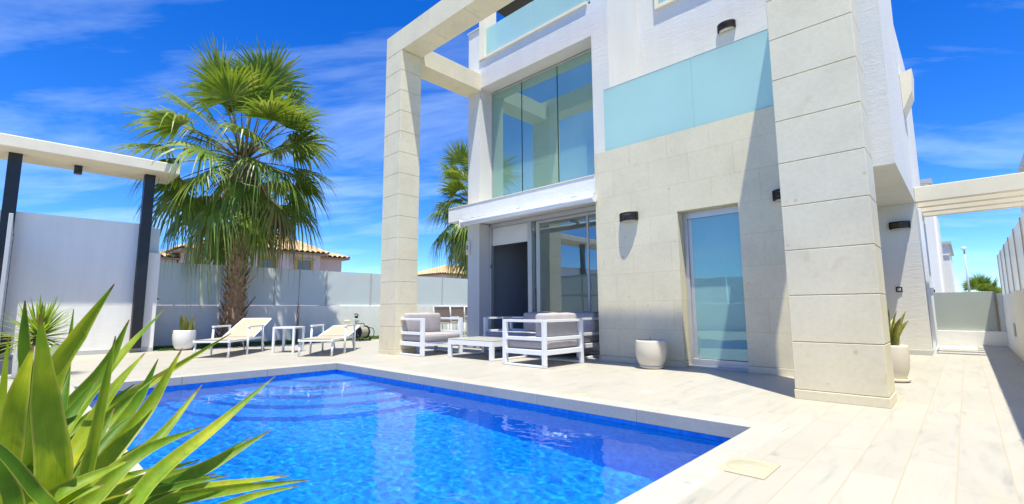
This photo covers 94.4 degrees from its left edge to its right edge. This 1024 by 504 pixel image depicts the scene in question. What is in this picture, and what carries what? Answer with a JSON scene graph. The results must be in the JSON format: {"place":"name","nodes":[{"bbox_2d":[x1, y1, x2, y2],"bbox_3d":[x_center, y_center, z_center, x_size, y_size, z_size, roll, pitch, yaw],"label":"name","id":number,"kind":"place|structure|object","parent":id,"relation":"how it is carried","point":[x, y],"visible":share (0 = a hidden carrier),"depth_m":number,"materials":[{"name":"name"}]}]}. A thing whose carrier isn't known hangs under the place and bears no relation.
{"place":"outdoors","nodes":[
{"label":"outdoors","id":0,"kind":"place"},
{"bbox_2d":[0,334,1023,503],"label":"terrace","id":1,"kind":"structure","parent":0,"point":[947,427],"depth_m":3.88,"materials":[{"name":"tile"}]},
{"bbox_2d":[0,213,13,353],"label":"entrance gate","id":2,"kind":"structure","parent":1,"relation":"on","point":[6,264],"depth_m":6.35,"materials":[{"name":"white metal"}]},
{"bbox_2d":[11,344,60,378],"bbox_3d":[-6.117,1.400,6.093,0.440,0.400,0.440,-7,-9,43],"label":"plant pot","id":3,"kind":"object","parent":1,"relation":"on","point":[15,366],"visible":0.27,"depth_m":5.91,"materials":[{"name":"white ceramic"}]},
{"bbox_2d":[0,295,77,361],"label":"yucca","id":4,"kind":"object","parent":3,"relation":"in","point":[48,316],"visible":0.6,"depth_m":6.11,"materials":[{"name":"green plant"}]},
{"bbox_2d":[0,210,160,359],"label":"entrance wall","id":5,"kind":"structure","parent":1,"relation":"on","point":[80,266],"depth_m":9.21,"materials":[{"name":"white paint"}]},
{"bbox_2d":[0,133,180,348],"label":"entrance canopy","id":6,"kind":"object","parent":1,"relation":"on","point":[16,152],"visible":0.85,"depth_m":9.34,"materials":[{"name":"white metal"}]},
{"bbox_2d":[73,165,82,174],"bbox_3d":[-8.569,-1.617,9.364,0.120,0.168,0.120,-7,-9,43],"label":"ceiling spot","id":7,"kind":"object","parent":6,"relation":"hanging from","point":[78,169],"visible":1,"depth_m":9.32,"materials":[{"name":"black metal"}]},
{"bbox_2d":[172,330,195,349],"bbox_3d":[-7.037,1.880,10.174,0.430,0.400,0.430,-7,-9,43],"label":"plant pot","id":8,"kind":"object","parent":1,"relation":"on","point":[184,339],"visible":0.93,"depth_m":10.02,"materials":[{"name":"white ceramic"}]},
{"bbox_2d":[180,315,195,330],"bbox_3d":[-6.995,1.546,10.197,0.286,0.412,0.347,2,-7,-16],"label":"snake plant","id":9,"kind":"object","parent":8,"relation":"in","point":[185,324],"visible":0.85,"depth_m":10.16,"materials":[{"name":"green plant"}]},
{"bbox_2d":[193,318,271,357],"bbox_3d":[-5.395,1.643,9.274,0.694,0.669,1.812,0,-7,-5],"label":"sun lounger","id":10,"kind":"object","parent":1,"relation":"on","point":[244,329],"visible":0.98,"depth_m":9.49,"materials":[{"name":"white metal"}]},
{"bbox_2d":[271,326,304,352],"bbox_3d":[-4.489,1.751,9.525,0.440,0.501,0.440,-1,-7,2],"label":"side table","id":11,"kind":"object","parent":1,"relation":"on","point":[284,328],"visible":0.99,"depth_m":9.34,"materials":[{"name":"white metal"}]},
{"bbox_2d":[153,332,466,350],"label":"grass","id":12,"kind":"structure","parent":1,"relation":"on","point":[169,347],"depth_m":11.43,"materials":[{"name":"green plant"}]},
{"bbox_2d":[296,258,316,339],"bbox_3d":[-5.673,1.288,13.074,0.468,2.278,0.127,1,-7,-8],"label":"outdoor shower","id":13,"kind":"object","parent":12,"relation":"on","point":[297,319],"visible":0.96,"depth_m":13.03,"materials":[{"name":"grey paint"}]},
{"bbox_2d":[297,324,359,356],"bbox_3d":[-3.571,1.716,9.429,0.694,0.540,1.864,0,-7,-3],"label":"sun lounger","id":14,"kind":"object","parent":1,"relation":"on","point":[333,333],"visible":1,"depth_m":9.49,"materials":[{"name":"white metal"}]},
{"bbox_2d":[351,323,374,340],"bbox_3d":[-4.046,2.179,12.926,0.341,0.467,0.524,-5,-8,31],"label":"hose reel","id":15,"kind":"object","parent":1,"relation":"on","point":[364,331],"visible":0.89,"depth_m":12.82,"materials":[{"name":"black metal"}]},
{"bbox_2d":[69,361,788,503],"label":"swimming pool","id":16,"kind":"structure","parent":1,"relation":"in","point":[741,438],"depth_m":4.03,"materials":[{"name":"stone"}]},
{"bbox_2d":[89,372,723,503],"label":"water","id":17,"kind":"structure","parent":16,"relation":"in","point":[338,438],"depth_m":3.35,"materials":[{"name":"blue liquid"}]},
{"bbox_2d":[400,312,462,356],"bbox_3d":[-1.558,1.535,9.006,0.841,0.769,0.940,-7,-9,43],"label":"armchair","id":18,"kind":"object","parent":1,"relation":"on","point":[422,331],"visible":0.81,"depth_m":8.88,"materials":[{"name":"white metal"}]},
{"bbox_2d":[433,306,458,329],"bbox_3d":[-1.860,1.986,13.391,0.544,0.932,0.593,-3,-7,18],"label":"dining chair","id":19,"kind":"object","parent":1,"relation":"on","point":[443,311],"visible":0.51,"depth_m":13.18,"materials":[{"name":"white metal"}]},
{"bbox_2d":[448,306,466,336],"bbox_3d":[-1.665,2.122,14.517,0.544,0.932,0.593,-1,-7,4],"label":"dining chair","id":20,"kind":"object","parent":1,"relation":"on","point":[459,311],"visible":0.58,"depth_m":14.30,"materials":[{"name":"white metal"}]},
{"bbox_2d":[456,306,466,329],"bbox_3d":[-1.536,2.249,15.575,0.544,0.932,0.593,2,-7,-16],"label":"dining chair","id":21,"kind":"object","parent":1,"relation":"on","point":[465,315],"visible":0.09,"depth_m":15.37,"materials":[{"name":"white metal"}]},
{"bbox_2d":[448,336,527,360],"bbox_3d":[-0.426,1.663,8.252,1.120,0.321,0.860,-7,-9,43],"label":"coffee table","id":22,"kind":"object","parent":1,"relation":"on","point":[490,342],"visible":0.83,"depth_m":8.02,"materials":[{"name":"white metal"}]},
{"bbox_2d":[483,312,599,358],"bbox_3d":[0.539,1.506,8.854,2.300,0.765,0.809,-7,-9,43],"label":"sofa","id":23,"kind":"object","parent":1,"relation":"on","point":[591,328],"visible":0.37,"depth_m":8.60,"materials":[{"name":"white metal"}]},
{"bbox_2d":[502,312,583,367],"bbox_3d":[0.475,1.310,7.249,0.841,0.769,0.940,-7,-9,43],"label":"armchair","id":24,"kind":"object","parent":1,"relation":"on","point":[559,333],"visible":1,"depth_m":6.97,"materials":[{"name":"white metal"}]},
{"bbox_2d":[571,392,587,394],"bbox_3d":[0.654,1.377,4.609,0.170,0.006,0.170,-7,-9,43],"label":"floor drain","id":25,"kind":"object","parent":1,"relation":"on","point":[578,393],"visible":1,"depth_m":4.60,"materials":[{"name":"beige plastic"}]},
{"bbox_2d":[635,337,666,368],"bbox_3d":[1.938,1.395,6.600,0.430,0.426,0.430,-7,-9,43],"label":"plant pot","id":26,"kind":"object","parent":1,"relation":"on","point":[651,353],"visible":1,"depth_m":6.43,"materials":[{"name":"beige ceramic"}]},
{"bbox_2d":[378,0,933,408],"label":"villa","id":27,"kind":"object","parent":1,"relation":"on","point":[689,134],"visible":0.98,"depth_m":7.22,"materials":[{"name":"stone"}]},
{"bbox_2d":[466,241,469,254],"bbox_3d":[-1.004,-0.091,10.798,0.115,0.330,0.063,-7,-9,43],"label":"wall sensor","id":28,"kind":"object","parent":27,"relation":"attached to","point":[467,247],"depth_m":10.77,"materials":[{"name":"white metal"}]},
{"bbox_2d":[459,194,596,227],"bbox_3d":[0.213,-0.749,9.017,3.350,0.174,0.360,-7,-9,43],"label":"awning","id":29,"kind":"object","parent":27,"relation":"attached to","point":[577,200],"visible":1,"depth_m":8.66,"materials":[{"name":"white metal"}]},
{"bbox_2d":[491,49,594,198],"bbox_3d":[0.639,-2.471,10.086,3.073,2.875,0.040,-7,-9,43],"label":"window","id":30,"kind":"structure","parent":27,"relation":"in","point":[542,128],"depth_m":10.06,"materials":[{"name":"clear glass"}]},
{"bbox_2d":[489,205,599,354],"bbox_3d":[0.768,0.593,9.553,3.445,2.749,0.140,-7,-9,43],"label":"sliding door","id":31,"kind":"structure","parent":27,"relation":"in","point":[566,241],"depth_m":9.46,"materials":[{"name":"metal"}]},
{"bbox_2d":[619,211,637,222],"bbox_3d":[1.796,-0.543,7.363,0.300,0.139,0.120,-7,-9,43],"label":"wall lamp","id":32,"kind":"object","parent":27,"relation":"attached to","point":[628,216],"visible":1,"depth_m":7.30,"materials":[{"name":"brown metal"}]},
{"bbox_2d":[683,205,748,371],"bbox_3d":[2.857,0.494,6.613,0.840,2.215,0.176,-7,-9,43],"label":"side door","id":33,"kind":"structure","parent":27,"relation":"in","point":[713,259],"depth_m":6.62,"materials":[{"name":"glass"}]},
{"bbox_2d":[717,19,735,33],"bbox_3d":[3.750,-3.966,8.318,0.300,0.139,0.120,-7,-9,43],"label":"wall lamp","id":34,"kind":"object","parent":27,"relation":"attached to","point":[725,25],"visible":1,"depth_m":8.27,"materials":[{"name":"brown metal"}]},
{"bbox_2d":[772,189,780,201],"bbox_3d":[3.382,-0.715,5.862,0.300,0.139,0.120,-7,-9,43],"label":"wall lamp","id":35,"kind":"object","parent":27,"relation":"attached to","point":[776,196],"visible":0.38,"depth_m":5.90,"materials":[{"name":"brown metal"}]},
{"bbox_2d":[896,287,902,291],"bbox_3d":[6.864,0.664,8.406,0.090,0.090,0.027,-7,-9,43],"label":"doorbell","id":36,"kind":"object","parent":27,"relation":"attached to","point":[898,289],"visible":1,"depth_m":8.40,"materials":[{"name":"black metal"}]},
{"bbox_2d":[889,220,910,229],"bbox_3d":[6.898,-0.474,8.441,0.300,0.139,0.120,-7,-9,43],"label":"wall lamp","id":37,"kind":"object","parent":27,"relation":"attached to","point":[896,225],"visible":1,"depth_m":8.40,"materials":[{"name":"brown metal"}]},
{"bbox_2d":[918,208,939,353],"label":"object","id":38,"kind":"structure","parent":27,"relation":"attached to","point":[930,296],"depth_m":8.64,"materials":[{"name":"white metal"}]},
{"bbox_2d":[914,172,1023,216],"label":"pergola","id":39,"kind":"object","parent":27,"relation":"attached to","point":[986,194],"visible":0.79,"depth_m":8.20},
{"bbox_2d":[716,456,780,479],"bbox_3d":[1.223,1.111,2.453,0.230,0.010,0.280,-7,-9,43],"label":"skimmer cover","id":40,"kind":"object","parent":1,"relation":"on","point":[757,469],"visible":1,"depth_m":2.43,"materials":[{"name":"beige plastic"}]},
{"bbox_2d":[891,344,911,382],"bbox_3d":[4.258,1.240,5.311,0.320,0.396,0.320,-7,-9,43],"label":"plant pot","id":41,"kind":"object","parent":1,"relation":"on","point":[901,360],"visible":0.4,"depth_m":5.17,"materials":[{"name":"beige ceramic"}]},
{"bbox_2d":[888,309,908,345],"bbox_3d":[4.250,0.874,5.364,0.387,0.470,0.406,-7,-9,43],"label":"snake plant","id":42,"kind":"object","parent":41,"relation":"in","point":[896,329],"visible":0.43,"depth_m":5.29,"materials":[{"name":"green plant"}]},
{"bbox_2d":[939,345,977,350],"bbox_3d":[8.768,1.887,9.322,0.550,0.030,0.720,-7,-9,43],"label":"threshold step","id":43,"kind":"object","parent":1,"relation":"on","point":[959,348],"visible":0.88,"depth_m":9.22,"materials":[{"name":"white stone"}]},
{"bbox_2d":[934,290,1007,345],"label":"end wall","id":44,"kind":"structure","parent":1,"relation":"on","point":[976,318],"depth_m":10.22,"materials":[{"name":"white green concrete"},{"name":"white painted plaster"}]},
{"bbox_3d":[-0.952,0.779,0.851,0.410,0.310,0.410,-7,-9,43],"label":"plant pot","id":45,"kind":"object","parent":1,"relation":"on","visible":0},
{"bbox_2d":[0,284,309,503],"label":"yucca","id":46,"kind":"object","parent":45,"relation":"in","point":[56,447],"visible":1,"depth_m":0.87,"materials":[{"name":"green plant"}]},
{"bbox_2d":[0,0,1023,305],"label":"sky","id":47,"kind":"structure","parent":0,"point":[68,68],"materials":[{"name":"blue"}]},
{"label":"ground","id":48,"kind":"structure","parent":0,"visible":0},
{"bbox_2d":[100,33,340,344],"bbox_3d":[-7.109,-1.575,12.029,5.218,8.109,5.058,1,-7,-9],"label":"palm tree","id":49,"kind":"object","parent":48,"relation":"on","point":[255,214],"visible":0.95,"depth_m":11.37,"materials":[{"name":"green plant"}]},
{"bbox_2d":[156,236,351,305],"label":"pink house","id":50,"kind":"structure","parent":48,"relation":"on","point":[329,261],"depth_m":34.62,"materials":[{"name":"paint"}]},
{"bbox_2d":[260,256,277,267],"bbox_3d":[-16.991,0.976,33.004,0.060,1.370,1.320,-7,-9,43],"label":"window","id":51,"kind":"structure","parent":50,"relation":"in","point":[264,265],"depth_m":33.04,"materials":[{"name":"grey glass"}]},
{"bbox_2d":[295,257,312,269],"bbox_3d":[-15.267,1.108,34.812,0.060,1.320,1.320,-7,-9,43],"label":"window","id":52,"kind":"structure","parent":50,"relation":"in","point":[307,265],"depth_m":34.86,"materials":[{"name":"grey glass"}]},
{"bbox_2d":[153,262,467,346],"bbox_3d":[-3.237,1.768,15.691,1.170,2.045,14.400,-7,-9,43],"label":"fence","id":53,"kind":"object","parent":48,"relation":"on","point":[325,288],"visible":0.4,"depth_m":13.18,"materials":[{"name":"grey paint"}]},
{"bbox_2d":[417,265,466,305],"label":"orange roofed house","id":54,"kind":"structure","parent":48,"relation":"on","point":[432,272],"depth_m":59.79,"materials":[{"name":"tile"}]},
{"bbox_2d":[420,136,467,278],"bbox_3d":[-1.942,-1.403,27.237,6.323,11.514,6.522,4,-8,-33],"label":"palm tree","id":55,"kind":"object","parent":48,"relation":"on","point":[456,242],"visible":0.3,"depth_m":26.63,"materials":[{"name":"green plant"}]},
{"bbox_2d":[920,178,946,292],"bbox_3d":[15.495,0.644,23.300,8.440,5.780,7.000,-7,-9,43],"label":"neighbour villa","id":56,"kind":"object","parent":48,"relation":"on","point":[935,254],"visible":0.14,"depth_m":18.10,"materials":[{"name":"grey paint"}]},
{"bbox_2d":[941,241,955,291],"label":"white block house","id":57,"kind":"structure","parent":48,"relation":"on","point":[947,251],"depth_m":25.13,"materials":[{"name":"grey paint"}]},
{"bbox_2d":[961,247,970,291],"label":"street lamp","id":58,"kind":"object","parent":48,"relation":"on","point":[966,269],"visible":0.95,"depth_m":43.32,"materials":[{"name":"white metal"}]},
{"bbox_2d":[959,271,1000,292],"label":"tree","id":59,"kind":"object","parent":48,"relation":"on","point":[980,282],"visible":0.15,"depth_m":43.83,"materials":[{"name":"green plant"}]},
{"bbox_2d":[997,212,1023,360],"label":"garden wall","id":60,"kind":"structure","parent":48,"relation":"on","point":[1010,258],"depth_m":7.72,"materials":[{"name":"painted plaster"},{"name":"concrete"}]},
{"bbox_2d":[1016,153,1023,214],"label":"villa","id":61,"kind":"object","parent":48,"relation":"on","point":[1020,169],"visible":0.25,"depth_m":20.69,"materials":[{"name":"grey paint"}]}
]}

